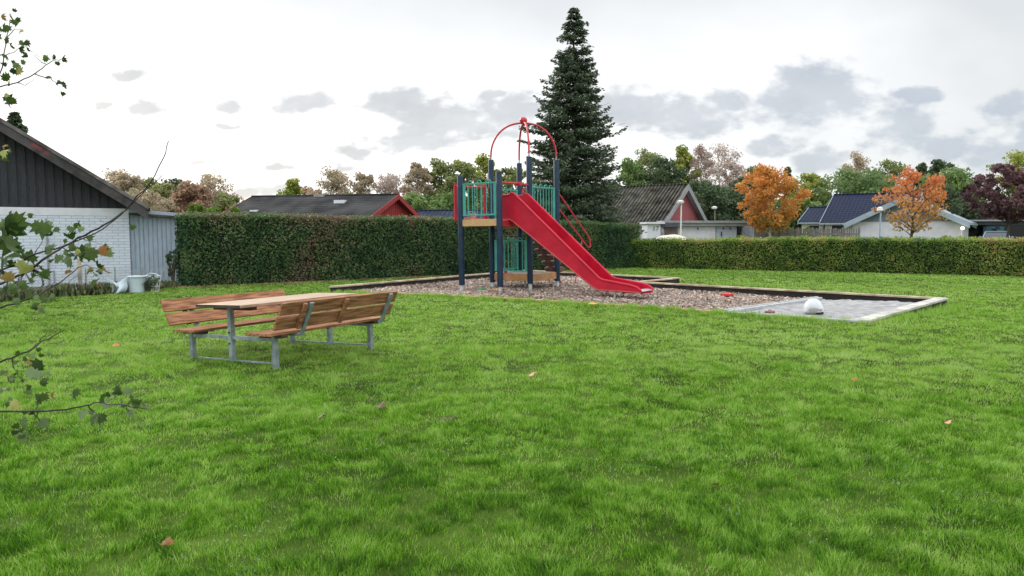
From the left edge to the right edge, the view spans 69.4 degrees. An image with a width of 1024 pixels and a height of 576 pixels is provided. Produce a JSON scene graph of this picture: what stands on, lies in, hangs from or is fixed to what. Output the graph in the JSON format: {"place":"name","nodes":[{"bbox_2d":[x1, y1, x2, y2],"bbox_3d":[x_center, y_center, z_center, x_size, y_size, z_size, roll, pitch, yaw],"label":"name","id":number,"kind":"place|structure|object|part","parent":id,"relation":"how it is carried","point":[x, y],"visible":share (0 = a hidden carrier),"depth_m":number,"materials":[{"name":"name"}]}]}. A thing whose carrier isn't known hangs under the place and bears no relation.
{"place":"outdoors","nodes":[
{"label":"outdoors","id":0,"kind":"place"},
{"bbox_2d":[222,193,418,217],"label":"dark roof house","id":1,"kind":"structure","parent":0,"point":[393,204],"depth_m":45.27,"materials":[{"name":"grey tile"}]},
{"bbox_2d":[417,210,488,217],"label":"navy roof house","id":2,"kind":"structure","parent":0,"point":[440,213],"depth_m":52.32,"materials":[{"name":"tile"}]},
{"bbox_2d":[0,267,1023,575],"bbox_3d":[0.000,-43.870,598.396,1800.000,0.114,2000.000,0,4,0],"label":"ground","id":3,"kind":"structure","parent":0,"point":[490,532],"depth_m":6.24,"materials":[{"name":"plant"}]},
{"bbox_2d":[6,112,28,132],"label":"conifer tree","id":4,"kind":"object","parent":3,"relation":"on","point":[14,119],"visible":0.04,"depth_m":37.34,"materials":[{"name":"green plant"}]},
{"bbox_2d":[0,258,43,286],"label":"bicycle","id":5,"kind":"object","parent":3,"relation":"on","point":[33,270],"visible":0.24,"depth_m":20.64,"materials":[{"name":"grey metal"}]},
{"bbox_2d":[0,118,149,287],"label":"brick house","id":6,"kind":"structure","parent":3,"relation":"on","point":[41,181],"depth_m":22.91,"materials":[{"name":"white brick"}]},
{"bbox_2d":[66,259,87,294],"bbox_3d":[-11.569,-0.290,19.740,0.624,0.980,0.084,0,4,0],"label":"wooden post","id":7,"kind":"object","parent":3,"relation":"on","point":[79,275],"visible":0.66,"depth_m":19.70,"materials":[{"name":"wood"}]},
{"bbox_2d":[0,265,167,301],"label":"wire fence","id":8,"kind":"object","parent":3,"relation":"on","point":[86,277],"visible":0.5,"depth_m":19.88,"materials":[{"name":"grey"}]},
{"bbox_2d":[0,8,168,443],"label":"maple shrub","id":9,"kind":"object","parent":3,"relation":"on","point":[15,224],"visible":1,"depth_m":2.86,"materials":[{"name":"green plant"}]},
{"bbox_2d":[0,280,180,301],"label":"weeds","id":10,"kind":"object","parent":3,"relation":"on","point":[60,290],"visible":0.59,"depth_m":19.42,"materials":[{"name":"plant"}]},
{"bbox_2d":[101,168,131,184],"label":"background tree","id":11,"kind":"object","parent":3,"relation":"on","point":[112,176],"visible":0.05,"depth_m":61.10,"materials":[{"name":"plant"}]},
{"bbox_2d":[105,277,127,293],"bbox_3d":[-10.969,-0.071,20.417,0.606,0.459,0.248,0,4,0],"label":"plastic sheet","id":12,"kind":"object","parent":3,"relation":"on","point":[122,285],"visible":0.96,"depth_m":20.49,"materials":[{"name":"plastic"}]},
{"bbox_2d":[113,172,143,193],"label":"background tree","id":13,"kind":"object","parent":3,"relation":"on","point":[125,182],"visible":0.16,"depth_m":57.45,"materials":[{"name":"beige plant"}]},
{"bbox_2d":[126,275,146,292],"bbox_3d":[-10.550,-0.119,20.793,0.520,0.480,0.520,0,4,0],"label":"plastic tub","id":14,"kind":"object","parent":3,"relation":"on","point":[135,282],"visible":0.98,"depth_m":20.61,"materials":[{"name":"plastic"}]},
{"bbox_2d":[131,174,145,191],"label":"background tree","id":15,"kind":"object","parent":3,"relation":"on","point":[142,180],"visible":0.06,"depth_m":59.41,"materials":[{"name":"plant"}]},
{"bbox_2d":[142,274,159,291],"bbox_3d":[-10.279,-0.134,20.859,0.670,0.534,0.460,0,4,0],"label":"shrub","id":16,"kind":"object","parent":3,"relation":"on","point":[148,285],"visible":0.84,"depth_m":20.78,"materials":[{"name":"green plant"}]},
{"bbox_2d":[145,273,160,291],"bbox_3d":[-10.262,-0.163,21.088,0.516,0.539,0.440,0,4,0],"label":"wire basket","id":17,"kind":"object","parent":3,"relation":"on","point":[157,275],"visible":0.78,"depth_m":21.07,"materials":[{"name":"white plastic"}]},
{"bbox_2d":[129,177,177,212],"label":"background tree","id":18,"kind":"object","parent":3,"relation":"on","point":[159,188],"visible":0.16,"depth_m":57.13,"materials":[{"name":"green plant"}]},
{"bbox_2d":[129,209,181,280],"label":"garden shed","id":19,"kind":"structure","parent":3,"relation":"on","point":[152,238],"depth_m":24.34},
{"bbox_2d":[125,188,187,211],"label":"background tree","id":20,"kind":"object","parent":3,"relation":"on","point":[149,199],"visible":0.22,"depth_m":51.72,"materials":[{"name":"beige plant"}]},
{"bbox_2d":[161,537,174,545],"bbox_3d":[-1.863,1.372,4.005,0.071,0.031,0.065,0,4,0],"label":"fallen leaf","id":21,"kind":"object","parent":3,"relation":"on","point":[167,542],"visible":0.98,"depth_m":4.00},
{"bbox_2d":[161,177,182,191],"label":"background tree","id":22,"kind":"object","parent":3,"relation":"on","point":[176,182],"visible":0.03,"depth_m":65.03,"materials":[{"name":"green plant"}]},
{"bbox_2d":[164,248,179,280],"bbox_3d":[-10.568,-0.645,23.010,0.482,1.201,0.344,0,4,0],"label":"shrub","id":23,"kind":"object","parent":3,"relation":"on","point":[174,263],"visible":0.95,"depth_m":22.98,"materials":[{"name":"green plant"}]},
{"bbox_2d":[163,182,185,208],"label":"background tree","id":24,"kind":"object","parent":3,"relation":"on","point":[176,190],"visible":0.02,"depth_m":63.87,"materials":[{"name":"brown plant"}]},
{"bbox_2d":[167,180,214,212],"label":"background tree","id":25,"kind":"object","parent":3,"relation":"on","point":[188,194],"visible":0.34,"depth_m":56.22,"materials":[{"name":"brown plant"}]},
{"bbox_2d":[188,203,212,217],"bbox_3d":[-12.161,-1.907,28.950,1.177,2.823,0.765,0,4,0],"label":"shrub","id":26,"kind":"object","parent":3,"relation":"on","point":[194,208],"visible":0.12,"depth_m":28.87,"materials":[{"name":"green plant"}]},
{"bbox_2d":[193,173,233,211],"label":"background tree","id":27,"kind":"object","parent":3,"relation":"on","point":[207,181],"visible":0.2,"depth_m":62.48,"materials":[{"name":"plant"}]},
{"bbox_2d":[210,191,239,211],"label":"background tree","id":28,"kind":"object","parent":3,"relation":"on","point":[224,202],"visible":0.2,"depth_m":59.32,"materials":[{"name":"green plant"}]},
{"bbox_2d":[213,206,239,213],"bbox_3d":[-11.569,-1.946,29.937,1.717,2.761,1.044,0,4,0],"label":"shrub","id":29,"kind":"object","parent":3,"relation":"on","point":[233,209],"visible":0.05,"depth_m":29.82,"materials":[{"name":"green plant"}]},
{"bbox_2d":[215,193,243,203],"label":"background tree","id":30,"kind":"object","parent":3,"relation":"on","point":[241,198],"visible":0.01,"depth_m":90.59,"materials":[{"name":"beige plant"}]},
{"bbox_2d":[160,290,397,368],"bbox_3d":[-3.157,0.529,10.237,2.433,0.866,2.126,0,4,31],"label":"picnic table","id":31,"kind":"object","parent":3,"relation":"on","point":[294,318],"visible":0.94,"depth_m":9.88,"materials":[{"name":"brown wood"}]},
{"bbox_2d":[282,178,303,194],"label":"background tree","id":32,"kind":"object","parent":3,"relation":"on","point":[293,187],"visible":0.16,"depth_m":61.22,"materials":[{"name":"green plant"}]},
{"bbox_2d":[300,185,323,194],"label":"background tree","id":33,"kind":"object","parent":3,"relation":"on","point":[305,190],"visible":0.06,"depth_m":65.20,"materials":[{"name":"brown plant"}]},
{"bbox_2d":[305,165,352,194],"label":"background tree","id":34,"kind":"object","parent":3,"relation":"on","point":[334,177],"visible":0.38,"depth_m":61.08,"materials":[{"name":"plant"}]},
{"bbox_2d":[348,171,376,193],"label":"background tree","id":35,"kind":"object","parent":3,"relation":"on","point":[363,184],"visible":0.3,"depth_m":60.14,"materials":[{"name":"plant"}]},
{"bbox_2d":[376,402,385,408],"bbox_3d":[-1.252,1.121,7.080,0.116,0.054,0.119,0,4,0],"label":"fallen leaf","id":36,"kind":"object","parent":3,"relation":"on","point":[382,405],"visible":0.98,"depth_m":7.06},
{"bbox_2d":[370,172,413,195],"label":"background tree","id":37,"kind":"object","parent":3,"relation":"on","point":[389,184],"visible":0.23,"depth_m":62.94,"materials":[{"name":"plant"}]},
{"bbox_2d":[166,267,624,287],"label":"leaf litter","id":38,"kind":"object","parent":3,"relation":"on","point":[228,284],"visible":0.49,"depth_m":24.88,"materials":[{"name":"brown plant"}]},
{"bbox_2d":[174,210,639,286],"bbox_3d":[-2.267,-1.699,29.212,20.530,2.433,1.372,-3,6,-38],"label":"hedge","id":39,"kind":"object","parent":3,"relation":"on","point":[224,247],"visible":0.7,"depth_m":25.80,"materials":[{"name":"green plant"}]},
{"bbox_2d":[400,162,440,199],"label":"background tree","id":40,"kind":"object","parent":3,"relation":"on","point":[418,171],"visible":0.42,"depth_m":59.26,"materials":[{"name":"plant"}]},
{"bbox_2d":[401,192,448,211],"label":"background tree","id":41,"kind":"object","parent":3,"relation":"on","point":[417,201],"visible":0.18,"depth_m":54.91,"materials":[{"name":"green plant"}]},
{"bbox_2d":[423,157,458,197],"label":"background tree","id":42,"kind":"object","parent":3,"relation":"on","point":[440,168],"visible":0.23,"depth_m":61.00,"materials":[{"name":"green plant"}]},
{"bbox_2d":[424,416,457,422],"bbox_3d":[-0.620,1.185,6.659,0.113,0.027,0.425,4,6,42],"label":"bare soil patch","id":43,"kind":"object","parent":3,"relation":"on","point":[448,419],"visible":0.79,"depth_m":6.67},
{"bbox_2d":[426,192,470,209],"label":"background tree","id":44,"kind":"object","parent":3,"relation":"on","point":[448,198],"visible":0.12,"depth_m":56.41,"materials":[{"name":"green plant"}]},
{"bbox_2d":[399,292,506,298],"bbox_3d":[-1.537,0.205,19.174,3.467,0.045,0.070,2,5,27],"label":"timber edging","id":45,"kind":"object","parent":3,"relation":"on","point":[453,295],"visible":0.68,"depth_m":19.04,"materials":[{"name":"brown wood"}]},
{"bbox_2d":[436,159,488,209],"bbox_3d":[-3.745,-6.636,59.811,4.980,7.567,4.976,0,4,0],"label":"background tree","id":46,"kind":"object","parent":3,"relation":"on","point":[466,171],"visible":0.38,"depth_m":59.01,"materials":[{"name":"green plant"}]},
{"bbox_2d":[466,153,505,209],"bbox_3d":[-2.251,-7.390,64.030,4.964,8.432,4.621,2,5,27],"label":"background tree","id":47,"kind":"object","parent":3,"relation":"on","point":[482,161],"visible":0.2,"depth_m":63.09,"materials":[{"name":"green plant"}]},
{"bbox_2d":[0,333,1023,575],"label":"clover","id":48,"kind":"object","parent":3,"relation":"on","point":[258,559],"visible":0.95,"depth_m":5.73,"materials":[{"name":"green plant"}]},
{"bbox_2d":[482,165,541,194],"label":"background tree","id":49,"kind":"object","parent":3,"relation":"on","point":[509,176],"visible":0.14,"depth_m":61.00,"materials":[{"name":"green plant"}]},
{"bbox_2d":[511,298,623,306],"bbox_3d":[1.278,0.333,17.496,3.103,0.045,0.070,3,5,34],"label":"timber edging","id":50,"kind":"object","parent":3,"relation":"on","point":[559,301],"visible":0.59,"depth_m":17.67,"materials":[{"name":"brown wood"}]},
{"bbox_2d":[533,270,612,276],"bbox_3d":[2.086,-0.500,27.640,0.160,0.200,4.364,-4,6,-44],"label":"timber edging","id":51,"kind":"object","parent":3,"relation":"on","point":[568,273],"visible":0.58,"depth_m":27.59,"materials":[{"name":"wood"}]},
{"bbox_2d":[517,7,646,233],"bbox_3d":[2.901,-7.179,36.691,7.181,13.339,6.603,-2,5,-23],"label":"spruce tree","id":52,"kind":"object","parent":3,"relation":"on","point":[580,185],"visible":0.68,"depth_m":36.14,"materials":[{"name":"green plant"}]},
{"bbox_2d":[535,183,707,238],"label":"corrugated roof house","id":53,"kind":"structure","parent":3,"relation":"on","point":[650,203],"depth_m":54.59,"materials":[{"name":"grey"}]},
{"bbox_2d":[614,157,648,185],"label":"background tree","id":54,"kind":"object","parent":3,"relation":"on","point":[631,173],"visible":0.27,"depth_m":70.47,"materials":[{"name":"green plant"}]},
{"bbox_2d":[613,274,672,279],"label":"timber edging","id":55,"kind":"object","parent":3,"relation":"on","point":[635,277],"visible":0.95,"depth_m":25.34,"materials":[{"name":"wood"}]},
{"bbox_2d":[639,222,664,239],"bbox_3d":[9.424,-3.288,49.894,1.270,2.287,2.400,0,4,0],"label":"porch annex","id":56,"kind":"object","parent":3,"relation":"on","point":[652,229],"visible":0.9,"depth_m":48.86,"materials":[{"name":"white paint"}]},
{"bbox_2d":[634,147,674,184],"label":"background tree","id":57,"kind":"object","parent":3,"relation":"on","point":[644,158],"visible":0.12,"depth_m":74.58,"materials":[{"name":"green plant"}]},
{"bbox_2d":[637,277,679,282],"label":"timber edging","id":58,"kind":"object","parent":3,"relation":"on","point":[671,280],"visible":0.62,"depth_m":23.60,"materials":[{"name":"wood"}]},
{"bbox_2d":[644,155,688,184],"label":"background tree","id":59,"kind":"object","parent":3,"relation":"on","point":[662,166],"visible":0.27,"depth_m":68.71,"materials":[{"name":"green plant"}]},
{"bbox_2d":[656,234,685,239],"bbox_3d":[10.026,-2.417,43.971,3.100,1.535,1.600,0,4,-3],"label":"covered trailer","id":60,"kind":"object","parent":3,"relation":"on","point":[671,236],"visible":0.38,"depth_m":43.44,"materials":[{"name":"beige paint"}]},
{"bbox_2d":[625,305,720,312],"bbox_3d":[3.473,0.452,15.939,2.285,0.045,0.070,3,5,37],"label":"timber edging","id":61,"kind":"object","parent":3,"relation":"on","point":[683,309],"visible":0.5,"depth_m":15.67,"materials":[{"name":"brown wood"}]},
{"bbox_2d":[677,200,683,235],"bbox_3d":[10.424,-3.618,45.858,0.432,3.650,0.432,0,4,0],"label":"street lamp","id":62,"kind":"object","parent":3,"relation":"on","point":[681,202],"visible":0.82,"depth_m":45.77,"materials":[{"name":"metal"}]},
{"bbox_2d":[666,144,701,190],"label":"background tree","id":63,"kind":"object","parent":3,"relation":"on","point":[683,155],"visible":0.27,"depth_m":72.60,"materials":[{"name":"green plant"}]},
{"bbox_2d":[688,143,719,204],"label":"background tree","id":64,"kind":"object","parent":3,"relation":"on","point":[700,152],"visible":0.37,"depth_m":72.89,"materials":[{"name":"plant"}]},
{"bbox_2d":[656,221,753,239],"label":"flat roof garage","id":65,"kind":"structure","parent":3,"relation":"on","point":[706,230],"depth_m":49.84,"materials":[{"name":"white paint"}]},
{"bbox_2d":[689,178,735,220],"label":"background tree","id":66,"kind":"object","parent":3,"relation":"on","point":[703,191],"visible":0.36,"depth_m":64.47,"materials":[{"name":"green plant"}]},
{"bbox_2d":[687,143,749,188],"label":"background tree","id":67,"kind":"object","parent":3,"relation":"on","point":[725,156],"visible":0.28,"depth_m":76.94,"materials":[{"name":"plant"}]},
{"bbox_2d":[704,182,755,220],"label":"background tree","id":68,"kind":"object","parent":3,"relation":"on","point":[738,199],"visible":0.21,"depth_m":66.83,"materials":[{"name":"green plant"}]},
{"bbox_2d":[718,161,745,205],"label":"background tree","id":69,"kind":"object","parent":3,"relation":"on","point":[736,170],"visible":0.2,"depth_m":73.00,"materials":[{"name":"plant"}]},
{"bbox_2d":[726,175,774,237],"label":"background tree","id":70,"kind":"object","parent":3,"relation":"on","point":[740,179],"visible":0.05,"depth_m":69.14,"materials":[{"name":"green plant"}]},
{"bbox_2d":[742,165,781,237],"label":"background tree","id":71,"kind":"object","parent":3,"relation":"on","point":[750,168],"visible":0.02,"depth_m":72.89,"materials":[{"name":"green plant"}]},
{"bbox_2d":[732,163,812,237],"bbox_3d":[16.441,-4.882,46.711,4.294,6.058,3.992,4,6,42],"label":"maple tree","id":72,"kind":"object","parent":3,"relation":"on","point":[771,185],"visible":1,"depth_m":46.29,"materials":[{"name":"orange plant"}]},
{"bbox_2d":[638,281,934,301],"bbox_3d":[6.817,0.111,19.612,8.145,0.200,0.140,4,6,42],"label":"timber edging","id":73,"kind":"object","parent":3,"relation":"on","point":[826,295],"visible":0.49,"depth_m":19.13,"materials":[{"name":"wood"}]},
{"bbox_2d":[781,166,791,225],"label":"background tree","id":74,"kind":"object","parent":3,"relation":"on","point":[788,169],"visible":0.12,"depth_m":75.15,"materials":[{"name":"green plant"}]},
{"bbox_2d":[725,311,859,322],"bbox_3d":[5.429,0.563,14.478,2.603,0.045,0.070,3,5,37],"label":"timber edging","id":75,"kind":"object","parent":3,"relation":"on","point":[849,320],"visible":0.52,"depth_m":13.99,"materials":[{"name":"wood"}]},
{"bbox_2d":[768,194,821,235],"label":"background tree","id":76,"kind":"object","parent":3,"relation":"on","point":[793,224],"visible":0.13,"depth_m":63.30,"materials":[{"name":"green plant"}]},
{"bbox_2d":[775,172,835,220],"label":"background tree","id":77,"kind":"object","parent":3,"relation":"on","point":[810,182],"visible":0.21,"depth_m":68.87,"materials":[{"name":"green plant"}]},
{"bbox_2d":[754,227,859,240],"bbox_3d":[18.557,-2.860,46.968,6.531,1.970,0.212,3,6,38],"label":"picket fence","id":78,"kind":"object","parent":3,"relation":"on","point":[837,233],"visible":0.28,"depth_m":46.58,"materials":[{"name":"wood"}]},
{"bbox_2d":[802,226,819,238],"bbox_3d":[21.435,-3.369,52.872,1.335,2.110,0.850,0,4,0],"label":"shrub","id":79,"kind":"object","parent":3,"relation":"on","point":[807,227],"visible":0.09,"depth_m":52.69,"materials":[{"name":"green plant"}]},
{"bbox_2d":[629,235,1023,275],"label":"hedge","id":80,"kind":"object","parent":3,"relation":"on","point":[974,255],"visible":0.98,"depth_m":31.44,"materials":[{"name":"green plant"}]},
{"bbox_2d":[743,299,915,319],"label":"sand","id":81,"kind":"structure","parent":3,"relation":"on","point":[852,309],"depth_m":16.00,"materials":[{"name":"sand"}]},
{"bbox_2d":[725,296,821,311],"bbox_3d":[6.008,0.377,16.746,4.404,0.105,0.160,-4,6,-44],"label":"divider board","id":82,"kind":"object","parent":81,"relation":"on","point":[764,305],"visible":0.73,"depth_m":16.44,"materials":[{"name":"wood"}]},
{"bbox_2d":[803,298,823,313],"bbox_3d":[6.125,0.361,15.001,0.394,0.302,0.460,0,4,0],"label":"white tub","id":83,"kind":"object","parent":81,"relation":"on","point":[813,306],"visible":1,"depth_m":14.91,"materials":[{"name":"plastic"}]},
{"bbox_2d":[812,166,884,205],"bbox_3d":[30.114,-7.064,65.514,6.543,7.554,6.830,4,6,45],"label":"background tree","id":84,"kind":"object","parent":3,"relation":"on","point":[861,181],"visible":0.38,"depth_m":64.57,"materials":[{"name":"green plant"}]},
{"bbox_2d":[842,151,870,192],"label":"background tree","id":85,"kind":"object","parent":3,"relation":"on","point":[859,162],"visible":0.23,"depth_m":76.90,"materials":[{"name":"brown plant"}]},
{"bbox_2d":[853,178,896,191],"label":"background tree","id":86,"kind":"object","parent":3,"relation":"on","point":[885,184],"visible":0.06,"depth_m":66.32,"materials":[{"name":"green plant"}]},
{"bbox_2d":[876,207,882,236],"bbox_3d":[20.788,-3.041,41.890,0.360,3.102,0.360,0,4,0],"label":"street lamp","id":87,"kind":"object","parent":3,"relation":"on","point":[880,209],"visible":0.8,"depth_m":41.79,"materials":[{"name":"metal"}]},
{"bbox_2d":[797,191,977,238],"bbox_3d":[27.311,-4.688,53.855,11.010,4.570,9.560,3,5,35],"label":"navy roof bungalow","id":88,"kind":"object","parent":3,"relation":"on","point":[855,211],"visible":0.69,"depth_m":50.94,"materials":[{"name":"tile"}]},
{"bbox_2d":[808,225,819,235],"bbox_3d":[22.050,-4.213,54.009,0.800,0.800,0.040,3,5,35],"label":"window","id":89,"kind":"structure","parent":88,"relation":"in","point":[815,226],"depth_m":53.92,"materials":[{"name":"glass"}]},
{"bbox_2d":[831,225,843,236],"bbox_3d":[23.079,-4.044,52.444,0.900,0.900,0.040,3,5,35],"label":"window","id":90,"kind":"structure","parent":88,"relation":"in","point":[839,227],"depth_m":52.40,"materials":[{"name":"glass"}]},
{"bbox_2d":[854,158,926,198],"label":"background tree","id":91,"kind":"object","parent":3,"relation":"on","point":[894,169],"visible":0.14,"depth_m":74.64,"materials":[{"name":"green plant"}]},
{"bbox_2d":[854,297,947,321],"bbox_3d":[8.136,0.463,15.289,4.619,0.255,0.260,-4,6,-43],"label":"timber edging","id":92,"kind":"object","parent":3,"relation":"on","point":[916,305],"visible":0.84,"depth_m":15.26,"materials":[{"name":"wood"}]},
{"bbox_2d":[872,165,949,237],"bbox_3d":[24.209,-4.571,44.713,4.220,5.747,4.817,0,4,0],"label":"maple tree","id":93,"kind":"object","parent":3,"relation":"on","point":[913,179],"visible":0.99,"depth_m":44.36,"materials":[{"name":"orange plant"}]},
{"bbox_2d":[915,162,928,190],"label":"background tree","id":94,"kind":"object","parent":3,"relation":"on","point":[922,167],"visible":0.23,"depth_m":73.10,"materials":[{"name":"green plant"}]},
{"bbox_2d":[928,159,954,185],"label":"background tree","id":95,"kind":"object","parent":3,"relation":"on","point":[937,166],"visible":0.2,"depth_m":74.92,"materials":[{"name":"green plant"}]},
{"bbox_2d":[916,182,981,231],"bbox_3d":[37.877,-6.450,65.611,6.473,6.316,6.086,0,4,0],"label":"background tree","id":96,"kind":"object","parent":3,"relation":"on","point":[959,207],"visible":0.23,"depth_m":64.24,"materials":[{"name":"green plant"}]},
{"bbox_2d":[918,166,995,219],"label":"background tree","id":97,"kind":"object","parent":3,"relation":"on","point":[957,179],"visible":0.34,"depth_m":66.24,"materials":[{"name":"green plant"}]},
{"bbox_2d":[957,184,999,238],"bbox_3d":[41.105,-6.264,65.610,3.922,5.945,3.796,4,6,40],"label":"background tree","id":98,"kind":"object","parent":3,"relation":"on","point":[969,188],"visible":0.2,"depth_m":64.89,"materials":[{"name":"green plant"}]},
{"bbox_2d":[959,163,1023,239],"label":"purple tree","id":99,"kind":"object","parent":3,"relation":"on","point":[1003,207],"visible":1,"depth_m":49.57,"materials":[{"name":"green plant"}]},
{"bbox_2d":[968,220,1023,238],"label":"carport","id":100,"kind":"object","parent":3,"relation":"on","point":[1016,230],"visible":0.16,"depth_m":64.77,"materials":[{"name":"wood"}]},
{"bbox_2d":[981,227,1003,235],"bbox_3d":[41.991,-4.228,64.666,1.824,2.280,0.200,0,4,0],"label":"door","id":101,"kind":"structure","parent":100,"relation":"in","point":[983,228],"depth_m":64.50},
{"bbox_2d":[979,231,1013,238],"bbox_3d":[37.179,-3.592,56.887,2.205,1.564,4.484,3,5,31],"label":"parked car","id":102,"kind":"object","parent":3,"relation":"on","point":[995,234],"visible":0.22,"depth_m":56.20,"materials":[{"name":"grey paint"}]},
{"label":"windows","id":103,"kind":"part","parent":102,"relation":"part of","materials":[{"name":"grey glass"}]},
{"bbox_2d":[986,148,1023,219],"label":"background tree","id":104,"kind":"object","parent":3,"relation":"on","point":[1017,158],"visible":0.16,"depth_m":69.21,"materials":[{"name":"green plant"}]},
{"bbox_2d":[0,0,1023,201],"label":"sky","id":105,"kind":"structure","parent":0,"point":[259,95],"materials":[{"name":"white"}]},
{"bbox_2d":[343,275,811,310],"bbox_3d":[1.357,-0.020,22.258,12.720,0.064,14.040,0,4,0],"label":"wood chip ground","id":106,"kind":"structure","parent":0,"point":[659,303],"depth_m":19.41,"materials":[{"name":"wood"}]},
{"bbox_2d":[329,271,511,292],"bbox_3d":[-2.221,-0.286,24.824,0.160,0.200,10.386,3,5,32],"label":"timber edging","id":107,"kind":"object","parent":106,"relation":"on","point":[371,285],"visible":0.62,"depth_m":22.88,"materials":[{"name":"wood"}]},
{"bbox_2d":[453,117,653,297],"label":"play tower","id":108,"kind":"structure","parent":106,"relation":"on","point":[534,219],"depth_m":20.66,"materials":[{"name":"blue paint"}]},
{"bbox_2d":[720,292,733,295],"bbox_3d":[5.535,0.152,19.033,0.282,0.107,0.224,-3,5,-36],"label":"sand mould","id":109,"kind":"object","parent":106,"relation":"on","point":[727,294],"visible":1,"depth_m":19.00,"materials":[{"name":"red plastic"}]}
]}

